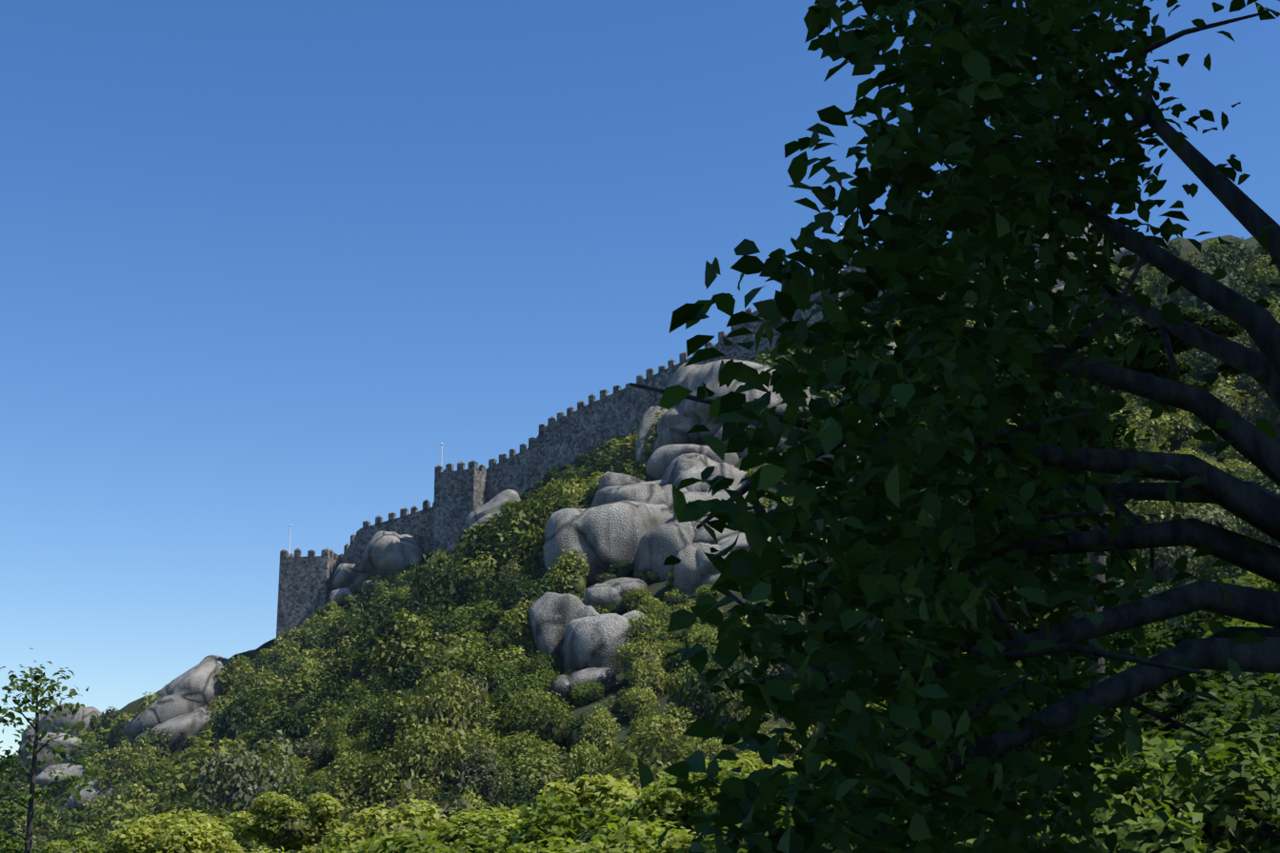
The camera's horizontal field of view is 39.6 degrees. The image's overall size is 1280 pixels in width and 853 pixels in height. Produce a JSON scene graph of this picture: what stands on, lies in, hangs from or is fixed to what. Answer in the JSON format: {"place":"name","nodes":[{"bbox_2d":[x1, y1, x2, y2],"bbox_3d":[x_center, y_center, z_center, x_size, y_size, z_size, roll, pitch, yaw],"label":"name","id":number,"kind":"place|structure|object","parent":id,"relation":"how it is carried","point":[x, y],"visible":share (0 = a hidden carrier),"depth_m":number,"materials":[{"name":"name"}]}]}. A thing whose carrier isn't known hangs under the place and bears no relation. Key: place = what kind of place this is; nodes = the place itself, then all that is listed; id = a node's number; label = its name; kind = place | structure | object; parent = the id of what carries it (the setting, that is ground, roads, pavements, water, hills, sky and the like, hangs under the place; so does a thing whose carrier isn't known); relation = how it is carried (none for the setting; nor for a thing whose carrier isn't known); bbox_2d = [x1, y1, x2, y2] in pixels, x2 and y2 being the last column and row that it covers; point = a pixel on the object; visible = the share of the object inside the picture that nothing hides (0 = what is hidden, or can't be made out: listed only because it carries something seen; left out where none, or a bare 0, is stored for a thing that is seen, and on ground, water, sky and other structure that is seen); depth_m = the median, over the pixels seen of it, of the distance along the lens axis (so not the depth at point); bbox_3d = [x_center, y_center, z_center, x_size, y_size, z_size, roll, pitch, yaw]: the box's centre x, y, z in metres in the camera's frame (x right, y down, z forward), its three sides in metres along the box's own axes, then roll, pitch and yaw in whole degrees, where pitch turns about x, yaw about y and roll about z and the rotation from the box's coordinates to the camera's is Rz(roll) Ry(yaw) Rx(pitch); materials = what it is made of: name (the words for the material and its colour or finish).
{"place":"outdoors","nodes":[
{"label":"outdoors","id":0,"kind":"place"},
{"bbox_2d":[0,679,71,852],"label":"sapling trunk and twigs","id":1,"kind":"object","parent":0,"point":[30,821],"visible":0.81,"depth_m":26.46,"materials":[{"name":"brown wood"}]},
{"bbox_2d":[0,648,118,852],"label":"tree leaves","id":2,"kind":"object","parent":1,"relation":"attached to","point":[26,685],"visible":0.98,"depth_m":26.54,"materials":[{"name":"green plant"}]},
{"bbox_2d":[0,0,1279,759],"label":"sky","id":3,"kind":"structure","parent":0,"point":[261,260],"materials":[{"name":"blue"}]},
{"bbox_2d":[15,235,1271,836],"bbox_3d":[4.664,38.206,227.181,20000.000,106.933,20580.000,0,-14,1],"label":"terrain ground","id":4,"kind":"structure","parent":0,"point":[657,590],"depth_m":133.76,"materials":[{"name":"green plant"}]},
{"bbox_2d":[18,655,229,812],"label":"boulders","id":5,"kind":"object","parent":4,"relation":"on","point":[178,711],"visible":0.46,"depth_m":219.51,"materials":[{"name":"stone"}]},
{"bbox_2d":[329,351,805,605],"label":"boulders","id":6,"kind":"object","parent":4,"relation":"on","point":[385,554],"visible":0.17,"depth_m":246.85,"materials":[{"name":"stone"}]},
{"bbox_2d":[526,592,649,705],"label":"boulders","id":7,"kind":"object","parent":4,"relation":"on","point":[571,631],"visible":0.62,"depth_m":123.72,"materials":[{"name":"stone"}]},
{"bbox_2d":[0,571,1279,852],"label":"bushes","id":8,"kind":"object","parent":4,"relation":"on","point":[648,815],"depth_m":55.14,"materials":[{"name":"green plant"}]},
{"bbox_2d":[0,237,1279,852],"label":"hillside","id":9,"kind":"structure","parent":4,"relation":"on","point":[229,767],"depth_m":135.08,"materials":[{"name":"green plant"}]},
{"bbox_2d":[0,246,1279,852],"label":"shrubs","id":10,"kind":"object","parent":4,"relation":"on","point":[547,730],"visible":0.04,"depth_m":123.09,"materials":[{"name":"green plant"}]},
{"bbox_2d":[275,176,1103,645],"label":"castle wall","id":11,"kind":"structure","parent":4,"relation":"on","point":[462,492],"depth_m":243.50,"materials":[{"name":"stone"}]},
{"bbox_2d":[288,524,291,553],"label":"flagpole","id":12,"kind":"object","parent":11,"relation":"on","point":[290,538],"visible":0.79,"depth_m":261.41,"materials":[{"name":"white metal"}]},
{"bbox_2d":[542,341,911,613],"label":"boulders","id":13,"kind":"object","parent":4,"relation":"on","point":[612,526],"visible":0.33,"depth_m":141.46,"materials":[{"name":"stone"}]},
{"bbox_2d":[597,420,878,615],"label":"boulders","id":14,"kind":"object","parent":4,"relation":"on","point":[680,469],"visible":0.15,"depth_m":148.74,"materials":[{"name":"stone"}]},
{"bbox_2d":[999,245,1161,310],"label":"boulders","id":15,"kind":"object","parent":4,"relation":"on","point":[1118,257],"visible":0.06,"depth_m":199.31,"materials":[{"name":"stone"}]},
{"bbox_2d":[1044,334,1212,727],"bbox_3d":[11.832,9.777,44.370,6.930,25.840,4.201,-3,-14,11],"label":"pine trunk and limbs","id":16,"kind":"object","parent":4,"relation":"on","point":[1102,561],"visible":0.12,"depth_m":46.09,"materials":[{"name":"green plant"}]},
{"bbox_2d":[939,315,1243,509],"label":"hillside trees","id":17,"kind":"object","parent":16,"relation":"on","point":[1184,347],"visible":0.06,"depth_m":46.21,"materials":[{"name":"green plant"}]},
{"bbox_2d":[941,306,1244,510],"bbox_3d":[12.107,-0.203,47.413,9.754,5.398,6.403,0,-14,1],"label":"pine needle foliage","id":18,"kind":"object","parent":16,"relation":"attached to","point":[1224,324],"visible":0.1,"depth_m":46.68,"materials":[{"name":"green plant"}]},
{"bbox_2d":[629,10,1279,837],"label":"tree branches","id":19,"kind":"object","parent":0,"point":[1254,504],"visible":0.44,"depth_m":6.64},
{"bbox_2d":[637,0,1279,852],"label":"tree leaves","id":20,"kind":"object","parent":19,"relation":"attached to","point":[1037,691],"visible":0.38,"depth_m":6.40,"materials":[{"name":"green plant"}]},
{"bbox_2d":[658,0,1279,852],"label":"ivy","id":21,"kind":"object","parent":19,"relation":"attached to","point":[982,51],"depth_m":5.45,"materials":[{"name":"green plant"}]}
]}

